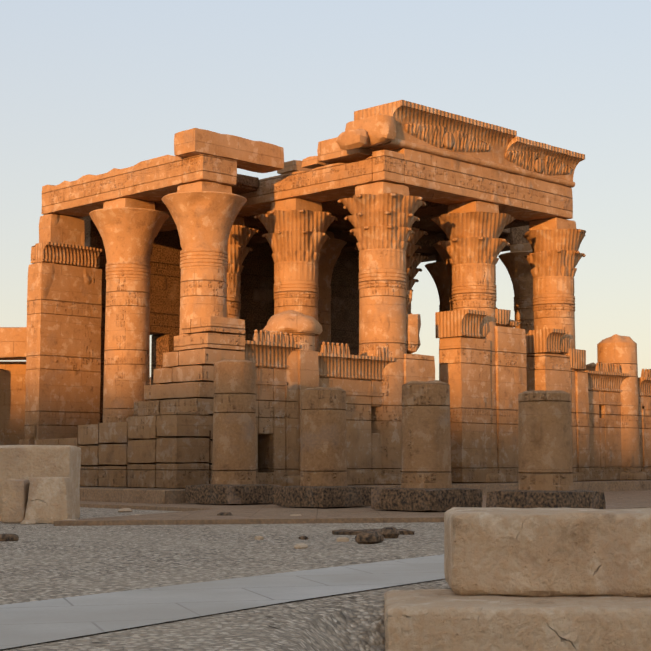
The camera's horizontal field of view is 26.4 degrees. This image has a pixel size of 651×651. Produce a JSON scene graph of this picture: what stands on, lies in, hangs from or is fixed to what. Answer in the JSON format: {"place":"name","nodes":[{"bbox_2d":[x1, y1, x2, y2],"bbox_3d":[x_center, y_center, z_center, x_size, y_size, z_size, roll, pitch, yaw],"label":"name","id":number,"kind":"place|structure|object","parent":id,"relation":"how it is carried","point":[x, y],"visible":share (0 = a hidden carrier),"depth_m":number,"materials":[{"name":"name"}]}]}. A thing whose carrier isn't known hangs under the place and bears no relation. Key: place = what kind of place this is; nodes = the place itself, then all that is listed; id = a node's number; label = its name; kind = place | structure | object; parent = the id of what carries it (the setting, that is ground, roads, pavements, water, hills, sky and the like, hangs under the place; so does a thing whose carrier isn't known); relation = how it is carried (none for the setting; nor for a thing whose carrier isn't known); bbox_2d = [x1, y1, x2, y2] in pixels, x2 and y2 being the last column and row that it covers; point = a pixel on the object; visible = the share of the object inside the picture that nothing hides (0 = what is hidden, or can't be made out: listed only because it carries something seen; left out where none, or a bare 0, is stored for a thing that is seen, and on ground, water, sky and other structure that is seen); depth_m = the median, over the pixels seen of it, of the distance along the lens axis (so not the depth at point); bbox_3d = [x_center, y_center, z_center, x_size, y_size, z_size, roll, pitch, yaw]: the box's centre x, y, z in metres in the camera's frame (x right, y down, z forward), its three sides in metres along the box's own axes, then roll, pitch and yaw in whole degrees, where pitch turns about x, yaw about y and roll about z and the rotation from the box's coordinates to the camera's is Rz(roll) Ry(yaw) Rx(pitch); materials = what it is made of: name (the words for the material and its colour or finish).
{"place":"outdoors","nodes":[
{"label":"outdoors","id":0,"kind":"place"},
{"bbox_2d":[0,554,444,648],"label":"paved path","id":1,"kind":"structure","parent":0,"point":[29,623],"depth_m":13.30,"materials":[{"name":"grey concrete"}]},
{"bbox_2d":[0,507,451,650],"bbox_3d":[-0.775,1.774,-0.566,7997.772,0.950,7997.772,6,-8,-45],"label":"gravel ground","id":2,"kind":"structure","parent":0,"point":[38,562],"depth_m":17.09,"materials":[{"name":"grey gravel"}]},
{"bbox_2d":[0,327,26,444],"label":"wall","id":3,"kind":"structure","parent":2,"relation":"on","point":[13,343],"depth_m":57.15,"materials":[{"name":"stone"}]},
{"bbox_2d":[2,479,29,522],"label":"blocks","id":4,"kind":"structure","parent":2,"relation":"on","point":[15,496],"depth_m":29.52,"materials":[{"name":"stone"}]},
{"bbox_2d":[0,445,80,520],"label":"blocks","id":5,"kind":"structure","parent":2,"relation":"on","point":[27,462],"depth_m":30.58,"materials":[{"name":"stone"}]},
{"bbox_2d":[24,477,74,523],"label":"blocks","id":6,"kind":"structure","parent":2,"relation":"on","point":[50,500],"depth_m":29.44,"materials":[{"name":"stone"}]},
{"bbox_2d":[20,508,348,548],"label":"small rocks","id":7,"kind":"object","parent":2,"relation":"on","point":[304,546],"visible":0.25,"depth_m":23.52,"materials":[{"name":"beige stone"}]},
{"bbox_2d":[0,512,399,543],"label":"rocks","id":8,"kind":"object","parent":2,"relation":"on","point":[373,537],"visible":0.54,"depth_m":22.95,"materials":[{"name":"brown stone"}]},
{"bbox_2d":[332,529,414,534],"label":"flat stones","id":9,"kind":"object","parent":2,"relation":"on","point":[356,532],"visible":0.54,"depth_m":25.00,"materials":[{"name":"stone"}]},
{"bbox_2d":[384,589,650,650],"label":"block","id":10,"kind":"structure","parent":2,"relation":"on","point":[434,620],"depth_m":12.16,"materials":[{"name":"stone"}]},
{"bbox_2d":[444,507,650,596],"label":"block","id":11,"kind":"structure","parent":10,"relation":"on","point":[540,552],"depth_m":13.20,"materials":[{"name":"stone"}]},
{"bbox_2d":[227,225,259,273],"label":"column capital","id":12,"kind":"object","parent":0,"point":[240,237],"visible":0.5,"depth_m":54.43,"materials":[{"name":"beige stone"}]},
{"bbox_2d":[233,216,244,224],"bbox_3d":[-4.201,-4.084,55.277,1.444,0.549,1.443,6,-8,-45],"label":"column abacus","id":13,"kind":"object","parent":12,"relation":"on","point":[239,220],"depth_m":55.05,"materials":[{"name":"beige stone"}]},
{"bbox_2d":[0,0,650,379],"label":"sky","id":14,"kind":"structure","parent":0,"point":[92,87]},
{"bbox_2d":[54,490,650,525],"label":"court paving","id":15,"kind":"structure","parent":0,"point":[195,514],"depth_m":31.73,"materials":[{"name":"stone"}]},
{"bbox_2d":[185,484,281,504],"bbox_3d":[-2.596,4.777,39.298,2.002,0.571,2.009,6,-8,-45],"label":"column base","id":16,"kind":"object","parent":15,"relation":"on","point":[228,494],"depth_m":38.54,"materials":[{"name":"stone"}]},
{"bbox_2d":[212,359,255,484],"bbox_3d":[-2.596,2.755,39.494,1.281,3.544,1.278,6,-8,-45],"label":"column stump","id":17,"kind":"object","parent":16,"relation":"on","point":[234,436],"visible":0.96,"depth_m":39.00,"materials":[{"name":"stone"}]},
{"bbox_2d":[272,485,374,507],"bbox_3d":[-0.051,4.532,36.764,2.007,0.573,2.009,6,-8,-45],"label":"column base","id":18,"kind":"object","parent":15,"relation":"on","point":[322,496],"depth_m":36.02,"materials":[{"name":"stone"}]},
{"bbox_2d":[300,387,347,485],"bbox_3d":[-0.050,2.969,36.915,1.279,2.621,1.281,6,-8,-45],"label":"column stump","id":19,"kind":"object","parent":18,"relation":"on","point":[323,439],"visible":1,"depth_m":36.42,"materials":[{"name":"stone"}]},
{"bbox_2d":[371,488,482,511],"bbox_3d":[2.491,4.288,34.228,2.000,0.568,2.001,6,-8,-45],"label":"column base","id":20,"kind":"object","parent":15,"relation":"on","point":[419,499],"depth_m":33.50,"materials":[{"name":"stone"}]},
{"bbox_2d":[401,380,451,487],"bbox_3d":[2.494,2.705,34.382,1.280,2.657,1.280,6,-8,-45],"label":"column stump","id":21,"kind":"object","parent":20,"relation":"on","point":[426,447],"visible":0.98,"depth_m":33.88,"materials":[{"name":"stone"}]},
{"bbox_2d":[486,490,605,508],"bbox_3d":[5.037,4.041,31.695,2.007,0.571,2.009,6,-8,-45],"label":"column base","id":22,"kind":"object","parent":15,"relation":"on","point":[547,499],"depth_m":31.00,"materials":[{"name":"stone"}]},
{"bbox_2d":[518,390,573,490],"bbox_3d":[5.039,2.642,31.830,1.279,2.290,1.281,6,-8,-45],"label":"column stump","id":23,"kind":"object","parent":22,"relation":"on","point":[544,443],"visible":1,"depth_m":31.33,"materials":[{"name":"stone"}]},
{"bbox_2d":[80,480,650,503],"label":"stone plinth","id":24,"kind":"structure","parent":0,"point":[139,495],"depth_m":42.04,"materials":[{"name":"stone"}]},
{"bbox_2d":[19,214,101,444],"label":"pier wall","id":25,"kind":"structure","parent":24,"relation":"on","point":[63,356],"depth_m":54.25,"materials":[{"name":"stone"}]},
{"bbox_2d":[35,242,101,267],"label":"cornice","id":26,"kind":"structure","parent":25,"relation":"attached to","point":[66,254],"depth_m":54.49,"materials":[{"name":"stone"}]},
{"bbox_2d":[103,261,150,422],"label":"column","id":27,"kind":"structure","parent":24,"relation":"on","point":[127,350],"depth_m":50.96,"materials":[{"name":"stone"}]},
{"bbox_2d":[89,207,168,263],"bbox_3d":[-7.380,-3.240,52.002,2.993,1.870,3.011,6,-8,-45],"label":"column capital","id":28,"kind":"object","parent":27,"relation":"on","point":[128,234],"visible":0.98,"depth_m":51.13,"materials":[{"name":"beige stone"}]},
{"bbox_2d":[103,198,154,209],"bbox_3d":[-7.384,-4.388,52.105,1.446,0.549,1.450,6,-8,-45],"label":"column abacus","id":29,"kind":"object","parent":28,"relation":"on","point":[129,202],"depth_m":51.55,"materials":[{"name":"beige stone"}]},
{"bbox_2d":[35,316,244,488],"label":"stepped stone wall","id":30,"kind":"structure","parent":24,"relation":"on","point":[165,440],"depth_m":42.05,"materials":[{"name":"stone"}]},
{"bbox_2d":[179,248,227,351],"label":"column","id":31,"kind":"structure","parent":24,"relation":"on","point":[203,286],"depth_m":48.01,"materials":[{"name":"stone"}]},
{"bbox_2d":[162,191,246,250],"bbox_3d":[-4.275,-3.540,48.900,3.018,1.870,3.001,6,-8,-45],"label":"column capital","id":32,"kind":"object","parent":31,"relation":"on","point":[204,219],"visible":0.98,"depth_m":48.03,"materials":[{"name":"beige stone"}]},
{"bbox_2d":[177,181,231,192],"bbox_3d":[-4.282,-4.689,49.020,1.446,0.551,1.446,6,-8,-45],"label":"column abacus","id":33,"kind":"object","parent":32,"relation":"on","point":[205,186],"depth_m":48.46,"materials":[{"name":"beige stone"}]},
{"bbox_2d":[82,216,358,422],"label":"wall","id":34,"kind":"structure","parent":24,"relation":"on","point":[257,293],"depth_m":62.27,"materials":[{"name":"stone"}]},
{"bbox_2d":[227,273,240,334],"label":"column","id":35,"kind":"structure","parent":24,"relation":"on","point":[233,295],"depth_m":54.44,"materials":[{"name":"stone"}]},
{"bbox_2d":[255,367,287,485],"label":"screen wall","id":36,"kind":"structure","parent":24,"relation":"on","point":[271,423],"depth_m":43.94,"materials":[{"name":"stone"}]},
{"bbox_2d":[238,329,299,368],"bbox_3d":[-2.070,0.766,44.097,2.354,1.180,1.241,6,-8,-45],"label":"cornice frieze","id":37,"kind":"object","parent":36,"relation":"on","point":[270,350],"depth_m":43.85,"materials":[{"name":"beige stone"}]},
{"bbox_2d":[264,332,314,486],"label":"screen wall","id":38,"kind":"structure","parent":24,"relation":"on","point":[305,341],"depth_m":44.35,"materials":[{"name":"stone"}]},
{"bbox_2d":[262,310,322,474],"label":"column","id":39,"kind":"structure","parent":24,"relation":"on","point":[299,322],"depth_m":44.66,"materials":[{"name":"stone"}]},
{"bbox_2d":[274,261,318,351],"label":"column","id":40,"kind":"structure","parent":24,"relation":"on","point":[296,286],"depth_m":51.20,"materials":[{"name":"stone"}]},
{"bbox_2d":[254,209,337,262],"bbox_3d":[-1.094,-3.198,52.071,3.157,1.801,3.158,6,-8,-45],"label":"column capital","id":41,"kind":"object","parent":40,"relation":"on","point":[297,235],"visible":0.92,"depth_m":51.20,"materials":[{"name":"beige stone"}]},
{"bbox_2d":[270,198,321,211],"bbox_3d":[-1.101,-4.382,52.182,1.447,0.550,1.447,6,-8,-45],"label":"column abacus","id":42,"kind":"object","parent":41,"relation":"on","point":[292,204],"depth_m":51.64,"materials":[{"name":"beige stone"}]},
{"bbox_2d":[318,284,330,351],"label":"column","id":43,"kind":"structure","parent":24,"relation":"on","point":[324,310],"depth_m":57.96,"materials":[{"name":"stone"}]},
{"bbox_2d":[318,238,346,285],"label":"column capital","id":44,"kind":"object","parent":43,"relation":"on","point":[330,250],"visible":0.38,"depth_m":58.05,"materials":[{"name":"beige stone"}]},
{"bbox_2d":[325,231,333,237],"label":"column abacus","id":45,"kind":"object","parent":44,"relation":"on","point":[330,234],"depth_m":58.66,"materials":[{"name":"beige stone"}]},
{"bbox_2d":[319,377,383,484],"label":"screen wall","id":46,"kind":"structure","parent":24,"relation":"on","point":[364,451],"depth_m":46.70,"materials":[{"name":"stone"}]},
{"bbox_2d":[318,341,395,380],"bbox_3d":[0.671,1.229,46.806,3.705,1.177,1.238,6,-8,-45],"label":"cornice frieze","id":47,"kind":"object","parent":46,"relation":"on","point":[336,361],"depth_m":46.35,"materials":[{"name":"beige stone"}]},
{"bbox_2d":[359,248,406,484],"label":"column","id":48,"kind":"structure","parent":24,"relation":"on","point":[382,296],"depth_m":47.91,"materials":[{"name":"stone"}]},
{"bbox_2d":[41,148,572,231],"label":"architrave beams","id":49,"kind":"structure","parent":48,"relation":"on","point":[434,178],"depth_m":51.08,"materials":[{"name":"stone"}]},
{"bbox_2d":[174,128,283,172],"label":"stone slab","id":50,"kind":"structure","parent":49,"relation":"on","point":[255,156],"depth_m":48.92,"materials":[{"name":"stone"}]},
{"bbox_2d":[277,137,374,174],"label":"stone blocks","id":51,"kind":"structure","parent":49,"relation":"on","point":[329,151],"depth_m":49.91,"materials":[{"name":"stone"}]},
{"bbox_2d":[153,174,528,261],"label":"architrave inner beams","id":52,"kind":"structure","parent":49,"relation":"attached to","point":[341,227],"depth_m":57.69,"materials":[{"name":"stone"}]},
{"bbox_2d":[231,184,509,250],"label":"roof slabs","id":53,"kind":"structure","parent":52,"relation":"on","point":[238,189],"depth_m":52.53,"materials":[{"name":"stone"}]},
{"bbox_2d":[354,100,584,187],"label":"cornice","id":54,"kind":"structure","parent":49,"relation":"on","point":[500,140],"depth_m":51.15,"materials":[{"name":"stone"}]},
{"bbox_2d":[336,114,395,149],"bbox_3d":[1.383,-6.716,48.269,1.371,1.210,1.970,6,-8,-45],"label":"cornice broken end","id":55,"kind":"object","parent":54,"relation":"attached to","point":[372,131],"visible":1,"depth_m":47.86,"materials":[{"name":"stone"}]},
{"bbox_2d":[403,123,570,175],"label":"cornice winged discs","id":56,"kind":"object","parent":54,"relation":"attached to","point":[438,137],"visible":0.96,"depth_m":51.37,"materials":[{"name":"stone"}]},
{"bbox_2d":[337,193,425,250],"bbox_3d":[2.009,-3.498,48.979,3.163,1.801,3.161,6,-8,-45],"label":"column capital","id":57,"kind":"object","parent":48,"relation":"on","point":[385,220],"visible":0.92,"depth_m":48.11,"materials":[{"name":"beige stone"}]},
{"bbox_2d":[355,182,408,195],"bbox_3d":[2.004,-4.683,49.093,1.441,0.546,1.446,6,-8,-45],"label":"column abacus","id":58,"kind":"object","parent":57,"relation":"on","point":[377,188],"depth_m":48.53,"materials":[{"name":"beige stone"}]},
{"bbox_2d":[406,275,408,313],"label":"column","id":59,"kind":"structure","parent":24,"relation":"on","point":[407,288],"depth_m":55.20,"materials":[{"name":"stone"}]},
{"bbox_2d":[439,303,449,311],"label":"column","id":60,"kind":"structure","parent":24,"relation":"on","point":[443,307],"depth_m":64.86,"materials":[{"name":"stone"}]},
{"bbox_2d":[425,261,449,303],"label":"column capital","id":61,"kind":"object","parent":60,"relation":"on","point":[438,272],"visible":0.44,"depth_m":64.84,"materials":[{"name":"beige stone"}]},
{"bbox_2d":[449,287,452,310],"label":"column","id":62,"kind":"structure","parent":24,"relation":"on","point":[450,299],"depth_m":58.91,"materials":[{"name":"stone"}]},
{"bbox_2d":[433,240,451,286],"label":"column capital","id":63,"kind":"object","parent":62,"relation":"on","point":[443,254],"visible":0.23,"depth_m":58.92,"materials":[{"name":"beige stone"}]},
{"bbox_2d":[452,263,505,482],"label":"column","id":64,"kind":"structure","parent":24,"relation":"on","point":[473,286],"depth_m":51.63,"materials":[{"name":"stone"}]},
{"bbox_2d":[431,211,515,265],"bbox_3d":[5.615,-3.150,52.567,3.200,1.801,3.204,6,-8,-45],"label":"column capital","id":65,"kind":"object","parent":64,"relation":"on","point":[473,237],"visible":0.92,"depth_m":51.69,"materials":[{"name":"beige stone"}]},
{"bbox_2d":[448,201,498,212],"bbox_3d":[5.608,-4.337,52.681,1.442,0.550,1.444,6,-8,-45],"label":"column abacus","id":66,"kind":"object","parent":65,"relation":"on","point":[470,206],"depth_m":52.13,"materials":[{"name":"beige stone"}]},
{"bbox_2d":[404,290,589,482],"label":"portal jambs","id":67,"kind":"object","parent":24,"relation":"on","point":[464,368],"visible":0.56,"depth_m":50.98,"materials":[{"name":"beige stone"}]},
{"bbox_2d":[435,307,585,370],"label":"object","id":68,"kind":"structure","parent":67,"relation":"on","point":[466,323],"depth_m":52.13,"materials":[{"name":"beige stone"}]},
{"bbox_2d":[514,294,533,354],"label":"column","id":69,"kind":"structure","parent":24,"relation":"on","point":[523,310],"depth_m":61.58,"materials":[{"name":"stone"}]},
{"bbox_2d":[498,251,532,295],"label":"column capital","id":70,"kind":"object","parent":69,"relation":"on","point":[517,265],"visible":0.38,"depth_m":61.66,"materials":[{"name":"beige stone"}]},
{"bbox_2d":[510,243,531,251],"bbox_3d":[9.303,-3.381,62.523,1.451,0.550,1.451,6,-8,-45],"label":"column abacus","id":71,"kind":"object","parent":70,"relation":"on","point":[520,247],"depth_m":62.08,"materials":[{"name":"beige stone"}]},
{"bbox_2d":[533,276,584,481],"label":"column","id":72,"kind":"structure","parent":24,"relation":"on","point":[554,302],"depth_m":55.22,"materials":[{"name":"stone"}]},
{"bbox_2d":[523,229,585,277],"bbox_3d":[9.343,-2.809,56.084,2.929,1.801,2.856,6,-8,-45],"label":"column capital","id":73,"kind":"object","parent":72,"relation":"on","point":[556,252],"visible":0.98,"depth_m":55.28,"materials":[{"name":"beige stone"}]},
{"bbox_2d":[529,217,575,230],"bbox_3d":[9.223,-3.988,56.268,1.442,0.547,1.445,6,-8,-45],"label":"column abacus","id":74,"kind":"object","parent":73,"relation":"on","point":[552,223],"depth_m":55.71,"materials":[{"name":"beige stone"}]},
{"bbox_2d":[585,391,623,480],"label":"screen wall","id":75,"kind":"structure","parent":24,"relation":"on","point":[605,411],"depth_m":56.95,"materials":[{"name":"stone"}]},
{"bbox_2d":[580,363,595,370],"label":"ruin blocks","id":76,"kind":"structure","parent":75,"relation":"on","point":[591,367],"depth_m":62.51,"materials":[{"name":"stone"}]},
{"bbox_2d":[584,362,631,391],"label":"cornice","id":77,"kind":"structure","parent":75,"relation":"on","point":[606,377],"depth_m":57.09,"materials":[{"name":"beige stone"}]},
{"bbox_2d":[597,334,646,479],"bbox_3d":[12.405,3.462,58.742,2.200,6.130,2.200,6,-8,-45],"label":"column stump","id":78,"kind":"object","parent":24,"relation":"on","point":[621,351],"visible":0.56,"depth_m":58.07,"materials":[{"name":"stone"}]},
{"bbox_2d":[639,396,650,479],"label":"screen wall","id":79,"kind":"structure","parent":24,"relation":"on","point":[645,424],"depth_m":59.04,"materials":[{"name":"stone"}]},
{"bbox_2d":[638,369,650,396],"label":"cornice","id":80,"kind":"structure","parent":79,"relation":"on","point":[644,384],"depth_m":59.11,"materials":[{"name":"beige stone"}]},
{"bbox_2d":[349,227,427,275],"bbox_3d":[2.527,-2.850,55.666,3.183,1.801,3.226,6,-8,-45],"label":"column capital","id":81,"kind":"object","parent":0,"point":[412,247],"visible":0.25,"depth_m":55.28,"materials":[{"name":"beige stone"}]},
{"bbox_2d":[357,253,427,290],"bbox_3d":[3.020,-2.203,62.341,3.174,1.801,3.221,6,-8,-45],"label":"column capital","id":82,"kind":"object","parent":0,"point":[415,270],"visible":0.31,"depth_m":61.99,"materials":[{"name":"beige stone"}]},
{"bbox_2d":[436,255,442,261],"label":"column abacus","id":83,"kind":"object","parent":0,"point":[438,258],"depth_m":65.47,"materials":[{"name":"beige stone"}]}
]}

